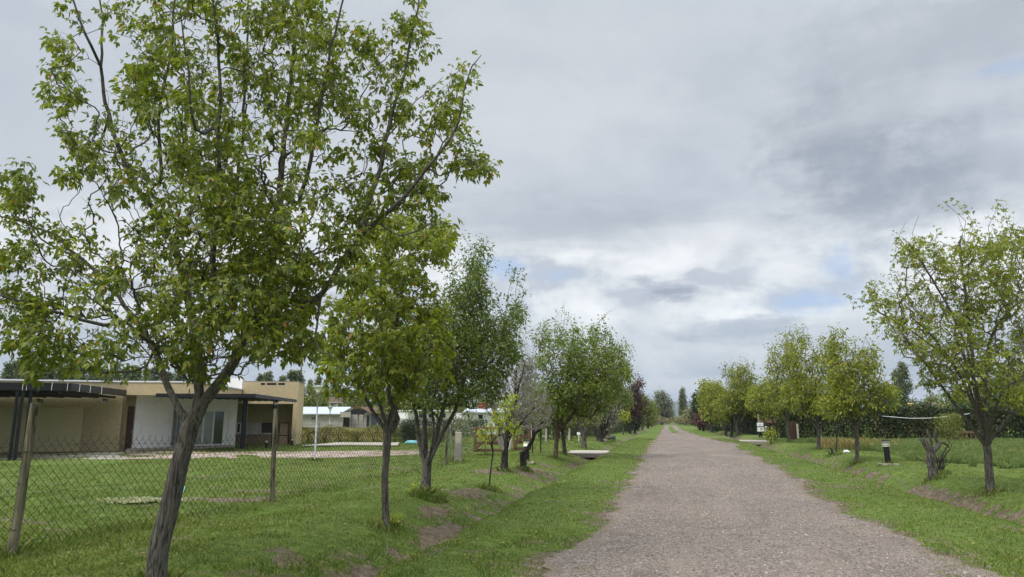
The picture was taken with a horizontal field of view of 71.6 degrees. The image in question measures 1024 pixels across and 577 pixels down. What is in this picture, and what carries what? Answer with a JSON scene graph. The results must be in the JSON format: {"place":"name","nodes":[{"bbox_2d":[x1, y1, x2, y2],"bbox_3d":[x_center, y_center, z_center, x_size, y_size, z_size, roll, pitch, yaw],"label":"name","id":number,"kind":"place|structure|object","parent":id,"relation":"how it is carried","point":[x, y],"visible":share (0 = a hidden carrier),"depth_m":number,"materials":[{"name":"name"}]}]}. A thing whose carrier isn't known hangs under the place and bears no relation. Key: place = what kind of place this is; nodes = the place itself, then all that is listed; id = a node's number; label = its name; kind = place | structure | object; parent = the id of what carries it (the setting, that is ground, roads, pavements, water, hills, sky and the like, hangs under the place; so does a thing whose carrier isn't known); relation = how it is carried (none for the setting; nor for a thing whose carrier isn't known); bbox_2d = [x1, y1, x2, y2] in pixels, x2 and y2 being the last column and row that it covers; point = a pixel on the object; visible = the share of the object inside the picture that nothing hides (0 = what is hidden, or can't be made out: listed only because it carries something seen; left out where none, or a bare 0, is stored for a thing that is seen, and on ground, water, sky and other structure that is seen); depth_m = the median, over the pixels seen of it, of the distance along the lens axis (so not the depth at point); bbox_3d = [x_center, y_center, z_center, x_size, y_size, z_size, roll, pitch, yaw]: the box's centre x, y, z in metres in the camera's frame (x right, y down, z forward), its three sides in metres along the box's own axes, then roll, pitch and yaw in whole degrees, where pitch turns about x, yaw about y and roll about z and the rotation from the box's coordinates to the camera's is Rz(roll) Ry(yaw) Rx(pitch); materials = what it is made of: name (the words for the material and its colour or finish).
{"place":"outdoors","nodes":[
{"label":"outdoors","id":0,"kind":"place"},
{"bbox_2d":[0,452,124,458],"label":"terrace","id":1,"kind":"structure","parent":0,"point":[108,456],"depth_m":30.68,"materials":[{"name":"concrete"}]},
{"bbox_2d":[124,450,428,458],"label":"path","id":2,"kind":"structure","parent":0,"point":[277,455],"depth_m":32.35,"materials":[{"name":"beige concrete"}]},
{"bbox_2d":[329,397,342,406],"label":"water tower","id":3,"kind":"structure","parent":0,"point":[331,399],"depth_m":102.10,"materials":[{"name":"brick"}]},
{"bbox_2d":[302,407,387,426],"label":"block house","id":4,"kind":"structure","parent":0,"point":[362,417],"depth_m":78.75,"materials":[{"name":"white paint"}]},
{"bbox_2d":[398,410,452,426],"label":"white house","id":5,"kind":"structure","parent":0,"point":[411,414],"depth_m":73.82,"materials":[{"name":"paint"}]},
{"bbox_2d":[452,403,508,433],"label":"white house","id":6,"kind":"structure","parent":0,"point":[480,412],"depth_m":77.80,"materials":[{"name":"paint"}]},
{"bbox_2d":[0,419,1023,576],"bbox_3d":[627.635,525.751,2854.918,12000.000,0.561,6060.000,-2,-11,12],"label":"ground","id":7,"kind":"structure","parent":0,"point":[654,432],"depth_m":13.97,"materials":[{"name":"green plant"}]},
{"bbox_2d":[0,360,15,378],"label":"poplar tree","id":8,"kind":"object","parent":7,"relation":"on","point":[8,371],"visible":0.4,"depth_m":114.38,"materials":[{"name":"green plant"}]},
{"bbox_2d":[13,359,27,378],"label":"poplar tree","id":9,"kind":"object","parent":7,"relation":"on","point":[16,372],"visible":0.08,"depth_m":113.92,"materials":[{"name":"green plant"}]},
{"bbox_2d":[0,537,42,555],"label":"grass tuft","id":10,"kind":"object","parent":7,"relation":"on","point":[5,546],"visible":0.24,"depth_m":8.54,"materials":[{"name":"green plant"}]},
{"bbox_2d":[0,382,126,459],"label":"pergola","id":11,"kind":"object","parent":7,"relation":"on","point":[16,390],"visible":0.87,"depth_m":28.64,"materials":[{"name":"black paint"}]},
{"bbox_2d":[107,359,122,380],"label":"poplar tree","id":12,"kind":"object","parent":7,"relation":"on","point":[114,376],"visible":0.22,"depth_m":111.48,"materials":[{"name":"green plant"}]},
{"bbox_2d":[0,378,245,452],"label":"house","id":13,"kind":"structure","parent":7,"relation":"on","point":[139,410],"depth_m":35.64,"materials":[{"name":"paint"}]},
{"bbox_2d":[0,407,17,451],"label":"garage door","id":14,"kind":"structure","parent":13,"relation":"in","point":[6,413],"depth_m":33.94,"materials":[{"name":"paint"}]},
{"bbox_2d":[33,406,83,451],"bbox_3d":[-22.137,6.843,34.591,2.071,2.168,0.080,4,-11,-18],"label":"garage door","id":15,"kind":"structure","parent":13,"relation":"in","point":[62,422],"depth_m":34.62,"materials":[{"name":"paint"}]},
{"bbox_2d":[124,406,134,449],"bbox_3d":[-19.669,7.159,36.452,0.359,2.199,0.100,5,-11,-25],"label":"door","id":16,"kind":"structure","parent":13,"relation":"in","point":[130,417],"depth_m":36.47,"materials":[{"name":"red wood"}]},
{"bbox_2d":[169,407,182,446],"bbox_3d":[-18.029,7.437,38.149,0.142,2.064,0.528,-8,-13,38],"label":"window","id":17,"kind":"structure","parent":13,"relation":"in","point":[176,422],"depth_m":38.11,"materials":[{"name":"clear glass"}]},
{"bbox_2d":[194,410,225,445],"bbox_3d":[-16.925,7.749,39.539,0.060,1.952,1.929,-8,-13,38],"label":"sliding door","id":18,"kind":"structure","parent":13,"relation":"in","point":[213,422],"depth_m":39.71,"materials":[{"name":"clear glass"}]},
{"bbox_2d":[226,411,231,443],"bbox_3d":[-16.137,7.922,40.493,0.060,1.834,0.163,-8,-13,38],"label":"window","id":19,"kind":"structure","parent":13,"relation":"in","point":[230,412],"depth_m":40.47,"materials":[{"name":"glass"}]},
{"bbox_2d":[126,364,143,380],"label":"poplar tree","id":20,"kind":"object","parent":7,"relation":"on","point":[135,376],"visible":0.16,"depth_m":111.04,"materials":[{"name":"green plant"}]},
{"bbox_2d":[70,496,211,503],"bbox_3d":[-7.156,4.071,13.719,2.582,0.081,1.298,-2,-11,12],"label":"ground cover","id":21,"kind":"object","parent":7,"relation":"on","point":[138,499],"visible":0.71,"depth_m":13.66,"materials":[{"name":"green plant"}]},
{"bbox_2d":[147,365,160,380],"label":"poplar tree","id":22,"kind":"object","parent":7,"relation":"on","point":[155,375],"visible":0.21,"depth_m":122.95,"materials":[{"name":"green plant"}]},
{"bbox_2d":[156,393,296,448],"bbox_3d":[-16.256,7.401,39.191,6.500,2.811,10.758,1,-10,-6],"label":"canopy","id":23,"kind":"object","parent":7,"relation":"on","point":[245,398],"visible":0.73,"depth_m":37.82,"materials":[{"name":"black metal"}]},
{"bbox_2d":[0,403,456,555],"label":"wire fence","id":24,"kind":"object","parent":7,"relation":"on","point":[13,542],"visible":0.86,"depth_m":10.83,"materials":[{"name":"grey metal"}]},
{"bbox_2d":[0,0,503,576],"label":"maple tree","id":25,"kind":"object","parent":7,"relation":"on","point":[264,326],"visible":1,"depth_m":7.05,"materials":[{"name":"green plant"}]},
{"bbox_2d":[262,371,274,380],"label":"poplar tree","id":26,"kind":"object","parent":7,"relation":"on","point":[267,376],"visible":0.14,"depth_m":112.65,"materials":[{"name":"green plant"}]},
{"bbox_2d":[235,381,304,444],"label":"house","id":27,"kind":"structure","parent":7,"relation":"on","point":[259,417],"depth_m":46.22,"materials":[{"name":"paint"}]},
{"bbox_2d":[286,369,299,380],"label":"poplar tree","id":28,"kind":"object","parent":7,"relation":"on","point":[291,375],"visible":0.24,"depth_m":119.91,"materials":[{"name":"green plant"}]},
{"bbox_2d":[294,368,306,398],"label":"poplar tree","id":29,"kind":"object","parent":7,"relation":"on","point":[301,379],"visible":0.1,"depth_m":123.64,"materials":[{"name":"green plant"}]},
{"bbox_2d":[303,380,327,406],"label":"willow tree","id":30,"kind":"object","parent":7,"relation":"on","point":[309,402],"visible":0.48,"depth_m":86.76,"materials":[{"name":"green plant"}]},
{"bbox_2d":[314,385,322,458],"bbox_3d":[-7.659,5.304,27.822,0.400,3.008,0.400,-2,-11,12],"label":"lamp post","id":31,"kind":"object","parent":7,"relation":"on","point":[318,388],"visible":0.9,"depth_m":27.89,"materials":[{"name":"metal"}]},
{"bbox_2d":[313,394,332,406],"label":"willow tree","id":32,"kind":"object","parent":7,"relation":"on","point":[326,400],"visible":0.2,"depth_m":115.77,"materials":[{"name":"green plant"}]},
{"bbox_2d":[302,427,392,440],"bbox_3d":[-12.051,10.597,51.523,6.730,1.057,0.220,2,-11,-8],"label":"hedge","id":33,"kind":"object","parent":7,"relation":"on","point":[341,433],"depth_m":51.38,"materials":[{"name":"plant"}]},
{"bbox_2d":[301,442,398,446],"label":"swimming pool","id":34,"kind":"structure","parent":7,"relation":"on","point":[357,443],"depth_m":42.21,"materials":[{"name":"concrete"}]},
{"bbox_2d":[340,396,367,411],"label":"willow tree","id":35,"kind":"object","parent":7,"relation":"on","point":[355,403],"visible":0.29,"depth_m":122.91,"materials":[{"name":"green plant"}]},
{"bbox_2d":[347,403,388,426],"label":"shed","id":36,"kind":"structure","parent":7,"relation":"on","point":[374,422],"depth_m":87.17,"materials":[{"name":"grey stone"}]},
{"bbox_2d":[301,423,450,442],"bbox_3d":[-9.292,9.967,48.904,10.358,1.450,0.060,3,-11,-18],"label":"wire fence","id":37,"kind":"object","parent":7,"relation":"on","point":[354,428],"visible":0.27,"depth_m":48.43,"materials":[{"name":"metal"}]},
{"bbox_2d":[301,424,448,442],"bbox_3d":[-9.339,10.067,49.035,10.374,1.489,1.588,3,-11,-17],"label":"vine row","id":38,"kind":"object","parent":37,"relation":"attached to","point":[306,429],"visible":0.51,"depth_m":48.24,"materials":[{"name":"green plant"}]},
{"bbox_2d":[308,198,460,528],"bbox_3d":[-2.073,1.162,11.684,2.951,5.464,3.179,-2,-11,12],"label":"maple tree","id":39,"kind":"object","parent":7,"relation":"on","point":[396,355],"visible":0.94,"depth_m":11.20,"materials":[{"name":"green plant"}]},
{"bbox_2d":[373,387,412,418],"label":"willow tree","id":40,"kind":"object","parent":7,"relation":"on","point":[386,405],"visible":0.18,"depth_m":78.31,"materials":[{"name":"green plant"}]},
{"bbox_2d":[380,511,405,527],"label":"weed plant","id":41,"kind":"object","parent":7,"relation":"on","point":[394,517],"visible":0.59,"depth_m":11.35,"materials":[{"name":"green plant"}]},
{"bbox_2d":[399,419,420,441],"bbox_3d":[-7.022,9.777,48.223,1.692,1.790,0.876,5,-11,-24],"label":"vine row","id":42,"kind":"object","parent":7,"relation":"on","point":[411,424],"visible":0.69,"depth_m":48.19,"materials":[{"name":"green plant"}]},
{"bbox_2d":[407,484,448,503],"bbox_3d":[-1.688,4.132,14.394,0.871,0.418,0.887,-2,-11,12],"label":"grass tuft","id":43,"kind":"object","parent":7,"relation":"on","point":[435,495],"visible":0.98,"depth_m":14.26,"materials":[{"name":"green plant"}]},
{"bbox_2d":[387,416,488,436],"bbox_3d":[-6.691,12.613,64.304,9.655,2.218,2.512,-2,-11,12],"label":"hedge","id":44,"kind":"object","parent":7,"relation":"on","point":[480,422],"visible":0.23,"depth_m":63.96,"materials":[{"name":"green plant"}]},
{"bbox_2d":[454,432,461,460],"bbox_3d":[-1.993,5.971,26.440,0.260,1.220,0.260,-1,-10,4],"label":"gate post","id":45,"kind":"object","parent":7,"relation":"on","point":[458,447],"visible":0.75,"depth_m":26.33,"materials":[{"name":"concrete"}]},
{"bbox_2d":[444,408,476,455],"bbox_3d":[-2.210,6.221,30.624,1.321,2.220,1.103,5,-11,-24],"label":"shrub","id":46,"kind":"object","parent":7,"relation":"on","point":[461,419],"visible":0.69,"depth_m":30.61,"materials":[{"name":"green plant"}]},
{"bbox_2d":[390,230,531,487],"bbox_3d":[-1.151,1.426,15.142,3.211,5.872,3.286,0,-10,0],"label":"pear tree","id":47,"kind":"object","parent":7,"relation":"on","point":[473,341],"visible":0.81,"depth_m":14.74,"materials":[{"name":"green plant"}]},
{"bbox_2d":[473,390,521,486],"bbox_3d":[-0.324,3.726,17.461,1.216,2.463,0.996,-2,-11,12],"label":"sapling","id":48,"kind":"object","parent":7,"relation":"on","point":[501,423],"visible":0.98,"depth_m":17.37,"materials":[{"name":"green plant"}]},
{"bbox_2d":[482,323,556,470],"bbox_3d":[0.126,3.277,22.085,2.573,4.740,2.586,-2,-11,12],"label":"bare tree","id":49,"kind":"object","parent":7,"relation":"on","point":[503,444],"visible":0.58,"depth_m":21.77,"materials":[{"name":"grey plant"}]},
{"bbox_2d":[16,455,1023,576],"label":"fallen leaves","id":50,"kind":"object","parent":7,"relation":"on","point":[463,532],"visible":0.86,"depth_m":9.13,"materials":[{"name":"brown plant"}]},
{"bbox_2d":[513,427,530,449],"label":"field gate","id":51,"kind":"structure","parent":7,"relation":"on","point":[515,444],"depth_m":32.73,"materials":[{"name":"orange wood"}]},
{"bbox_2d":[510,352,545,437],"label":"willow tree","id":52,"kind":"object","parent":7,"relation":"on","point":[529,376],"visible":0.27,"depth_m":59.34,"materials":[{"name":"green plant"}]},
{"bbox_2d":[523,440,533,463],"bbox_3d":[0.528,5.814,25.307,0.475,0.816,0.475,0,-10,0],"label":"bollard lamp","id":53,"kind":"object","parent":7,"relation":"on","point":[525,443],"visible":0.56,"depth_m":25.23,"materials":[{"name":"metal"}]},
{"bbox_2d":[519,419,542,469],"bbox_3d":[0.615,5.006,22.709,0.762,1.651,0.237,1,-10,-7],"label":"trunk","id":54,"kind":"object","parent":7,"relation":"on","point":[523,461],"visible":0.81,"depth_m":22.60,"materials":[{"name":"brown wood"}]},
{"bbox_2d":[530,384,588,453],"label":"maple tree","id":55,"kind":"object","parent":7,"relation":"on","point":[564,449],"visible":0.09,"depth_m":32.27,"materials":[{"name":"green plant"}]},
{"bbox_2d":[113,434,1014,576],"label":"grass tufts","id":56,"kind":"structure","parent":7,"relation":"on","point":[378,523],"depth_m":17.32,"materials":[{"name":"green plant"}]},
{"bbox_2d":[513,414,640,440],"bbox_3d":[10.808,15.132,79.126,3.878,2.634,61.460,-3,-11,18],"label":"hedge","id":57,"kind":"object","parent":7,"relation":"on","point":[592,434],"visible":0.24,"depth_m":59.69,"materials":[{"name":"green plant"}]},
{"bbox_2d":[518,307,637,458],"bbox_3d":[2.760,3.852,29.664,5.232,6.481,3.828,0,-10,1],"label":"maple tree","id":58,"kind":"object","parent":7,"relation":"on","point":[579,369],"visible":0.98,"depth_m":29.11,"materials":[{"name":"green plant"}]},
{"bbox_2d":[567,450,609,458],"bbox_3d":[3.669,8.345,34.724,2.499,0.720,3.140,-2,-11,12],"label":"culvert","id":59,"kind":"object","parent":7,"relation":"on","point":[593,454],"visible":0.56,"depth_m":33.40,"materials":[{"name":"concrete"}]},
{"bbox_2d":[565,382,618,447],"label":"maple tree","id":60,"kind":"object","parent":7,"relation":"on","point":[587,428],"visible":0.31,"depth_m":39.27,"materials":[{"name":"green plant"}]},
{"bbox_2d":[591,402,624,441],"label":"plum tree","id":61,"kind":"object","parent":7,"relation":"on","point":[601,435],"visible":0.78,"depth_m":50.25,"materials":[{"name":"green plant"}]},
{"bbox_2d":[587,358,636,435],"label":"maple tree","id":62,"kind":"object","parent":7,"relation":"on","point":[624,399],"visible":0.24,"depth_m":57.47,"materials":[{"name":"green plant"}]},
{"bbox_2d":[618,409,631,434],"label":"sapling","id":63,"kind":"object","parent":7,"relation":"on","point":[624,415],"visible":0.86,"depth_m":75.13,"materials":[{"name":"yellow plant"}]},
{"bbox_2d":[617,374,646,433],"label":"plum tree","id":64,"kind":"object","parent":7,"relation":"on","point":[639,404],"visible":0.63,"depth_m":82.97,"materials":[{"name":"purple plant"}]},
{"bbox_2d":[624,408,645,433],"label":"evergreen tree","id":65,"kind":"object","parent":7,"relation":"on","point":[638,424],"visible":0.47,"depth_m":87.61,"materials":[{"name":"green plant"}]},
{"bbox_2d":[636,393,656,429],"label":"maple tree","id":66,"kind":"object","parent":7,"relation":"on","point":[648,412],"visible":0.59,"depth_m":111.21,"materials":[{"name":"green plant"}]},
{"bbox_2d":[652,389,675,424],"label":"ash tree","id":67,"kind":"object","parent":7,"relation":"on","point":[666,411],"visible":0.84,"depth_m":194.83,"materials":[{"name":"green plant"}]},
{"bbox_2d":[677,386,688,418],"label":"poplar tree","id":68,"kind":"object","parent":7,"relation":"on","point":[682,402],"visible":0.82,"depth_m":231.47,"materials":[{"name":"green plant"}]},
{"bbox_2d":[678,405,692,423],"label":"scrub bush","id":69,"kind":"object","parent":7,"relation":"on","point":[686,411],"visible":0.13,"depth_m":172.37,"materials":[{"name":"green plant"}]},
{"bbox_2d":[687,389,702,429],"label":"evergreen tree","id":70,"kind":"object","parent":7,"relation":"on","point":[694,402],"visible":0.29,"depth_m":102.33,"materials":[{"name":"green plant"}]},
{"bbox_2d":[692,412,709,430],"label":"shrub","id":71,"kind":"object","parent":7,"relation":"on","point":[698,422],"visible":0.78,"depth_m":92.22,"materials":[{"name":"brown plant"}]},
{"bbox_2d":[694,378,718,431],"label":"maple tree","id":72,"kind":"object","parent":7,"relation":"on","point":[701,397],"visible":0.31,"depth_m":84.60,"materials":[{"name":"green plant"}]},
{"bbox_2d":[701,378,734,436],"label":"maple tree","id":73,"kind":"object","parent":7,"relation":"on","point":[714,388],"visible":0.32,"depth_m":77.22,"materials":[{"name":"green plant"}]},
{"bbox_2d":[717,398,742,436],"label":"maple tree","id":74,"kind":"object","parent":7,"relation":"on","point":[730,420],"visible":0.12,"depth_m":72.73,"materials":[{"name":"green plant"}]},
{"bbox_2d":[709,356,761,435],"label":"maple tree","id":75,"kind":"object","parent":7,"relation":"on","point":[739,387],"visible":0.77,"depth_m":69.63,"materials":[{"name":"green plant"}]},
{"bbox_2d":[701,411,781,435],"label":"hedge","id":76,"kind":"object","parent":7,"relation":"on","point":[752,427],"visible":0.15,"depth_m":75.31,"materials":[{"name":"green plant"}]},
{"bbox_2d":[736,387,760,434],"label":"maple tree","id":77,"kind":"object","parent":7,"relation":"on","point":[749,416],"visible":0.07,"depth_m":70.79,"materials":[{"name":"green plant"}]},
{"bbox_2d":[739,440,768,445],"bbox_3d":[17.642,11.365,51.288,2.299,0.760,3.120,-2,-11,12],"label":"culvert","id":78,"kind":"object","parent":7,"relation":"on","point":[758,442],"visible":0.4,"depth_m":49.97,"materials":[{"name":"concrete"}]},
{"bbox_2d":[742,374,790,439],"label":"maple tree","id":79,"kind":"object","parent":7,"relation":"on","point":[756,394],"visible":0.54,"depth_m":51.57,"materials":[{"name":"green plant"}]},
{"bbox_2d":[760,426,777,443],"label":"sapling","id":80,"kind":"object","parent":7,"relation":"on","point":[769,433],"visible":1,"depth_m":47.25,"materials":[{"name":"green plant"}]},
{"bbox_2d":[757,414,785,437],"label":"shed","id":81,"kind":"structure","parent":7,"relation":"on","point":[769,422],"depth_m":59.76,"materials":[{"name":"orange wood"}]},
{"bbox_2d":[760,330,809,441],"bbox_3d":[18.331,6.503,47.547,3.251,7.627,4.841,-7,-13,35],"label":"maple tree","id":82,"kind":"object","parent":7,"relation":"on","point":[774,388],"visible":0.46,"depth_m":47.12,"materials":[{"name":"green plant"}]},
{"bbox_2d":[789,421,798,439],"bbox_3d":[22.117,11.183,55.861,0.748,1.429,0.327,-2,-11,12],"label":"wooden door","id":83,"kind":"structure","parent":7,"relation":"on","point":[793,431],"depth_m":55.87,"materials":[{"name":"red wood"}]},
{"bbox_2d":[774,323,846,449],"bbox_3d":[15.671,4.989,36.525,4.237,6.562,4.396,-2,-11,12],"label":"maple tree","id":84,"kind":"object","parent":7,"relation":"on","point":[803,395],"visible":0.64,"depth_m":36.19,"materials":[{"name":"green plant"}]},
{"bbox_2d":[809,325,901,462],"bbox_3d":[12.835,3.873,26.648,2.962,5.311,4.238,-8,-13,36],"label":"maple tree","id":85,"kind":"object","parent":7,"relation":"on","point":[839,399],"visible":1,"depth_m":26.24,"materials":[{"name":"green plant"}]},
{"bbox_2d":[815,436,909,449],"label":"dry weeds","id":86,"kind":"object","parent":7,"relation":"on","point":[829,443],"visible":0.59,"depth_m":39.16,"materials":[{"name":"green plant"}]},
{"bbox_2d":[877,440,898,465],"bbox_3d":[12.747,5.570,24.127,0.494,0.857,0.494,0,-10,0],"label":"bollard lamp","id":87,"kind":"object","parent":7,"relation":"on","point":[885,445],"visible":0.95,"depth_m":24.06,"materials":[{"name":"metal"}]},
{"bbox_2d":[776,399,1023,438],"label":"hedge","id":88,"kind":"object","parent":7,"relation":"on","point":[919,427],"visible":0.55,"depth_m":54.17,"materials":[{"name":"green plant"}]},
{"bbox_2d":[893,361,916,402],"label":"poplar tree","id":89,"kind":"object","parent":7,"relation":"on","point":[902,374],"visible":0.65,"depth_m":91.03,"materials":[{"name":"green plant"}]},
{"bbox_2d":[795,436,1023,468],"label":"meadow grass","id":90,"kind":"structure","parent":7,"relation":"on","point":[1008,453],"depth_m":33.90,"materials":[{"name":"green plant"}]},
{"bbox_2d":[917,390,947,404],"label":"willow tree","id":91,"kind":"object","parent":7,"relation":"on","point":[933,399],"visible":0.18,"depth_m":96.68,"materials":[{"name":"green plant"}]},
{"bbox_2d":[843,198,1023,492],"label":"maple tree","id":92,"kind":"object","parent":7,"relation":"on","point":[972,366],"visible":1,"depth_m":15.81,"materials":[{"name":"green plant"}]},
{"bbox_2d":[924,431,953,470],"bbox_3d":[12.161,4.686,20.153,1.142,1.264,0.639,9,-14,-40],"label":"dead shrub","id":93,"kind":"object","parent":7,"relation":"on","point":[941,464],"visible":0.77,"depth_m":20.15,"materials":[{"name":"plant"}]},
{"bbox_2d":[920,429,964,480],"bbox_3d":[11.514,4.451,18.939,1.056,1.374,0.366,-5,-11,25],"label":"tree stump","id":94,"kind":"object","parent":7,"relation":"on","point":[930,449],"visible":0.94,"depth_m":18.99,"materials":[{"name":"grey wood"}]},
{"bbox_2d":[932,412,967,440],"bbox_3d":[30.236,9.687,49.064,1.921,2.325,1.806,0,-10,-2],"label":"shrub","id":95,"kind":"object","parent":7,"relation":"on","point":[946,431],"visible":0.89,"depth_m":48.84,"materials":[{"name":"green plant"}]},
{"bbox_2d":[937,382,975,429],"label":"willow tree","id":96,"kind":"object","parent":7,"relation":"on","point":[948,400],"visible":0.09,"depth_m":69.52,"materials":[{"name":"green plant"}]},
{"bbox_2d":[965,375,1007,418],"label":"willow tree","id":97,"kind":"object","parent":7,"relation":"on","point":[992,388],"visible":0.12,"depth_m":64.75,"materials":[{"name":"green plant"}]},
{"bbox_3d":[-1.183,6.865,31.420,0.078,1.216,0.061,-2,-11,12],"label":"wooden post","id":98,"kind":"object","parent":7,"relation":"on","visible":0},
{"bbox_2d":[473,427,504,451],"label":"field gate","id":99,"kind":"structure","parent":98,"relation":"attached to","point":[475,444],"depth_m":31.74,"materials":[{"name":"orange wood"}]},
{"bbox_2d":[0,0,1023,406],"label":"sky","id":100,"kind":"structure","parent":0,"point":[714,177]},
{"bbox_2d":[307,393,970,417],"bbox_3d":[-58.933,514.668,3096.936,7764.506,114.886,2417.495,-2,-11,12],"label":"hills","id":101,"kind":"structure","parent":0,"point":[676,405],"depth_m":2671.31,"materials":[{"name":"green plant"}]},
{"bbox_2d":[525,425,1014,576],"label":"road","id":102,"kind":"structure","parent":0,"point":[681,445],"depth_m":10.02,"materials":[{"name":"grey gravel"}]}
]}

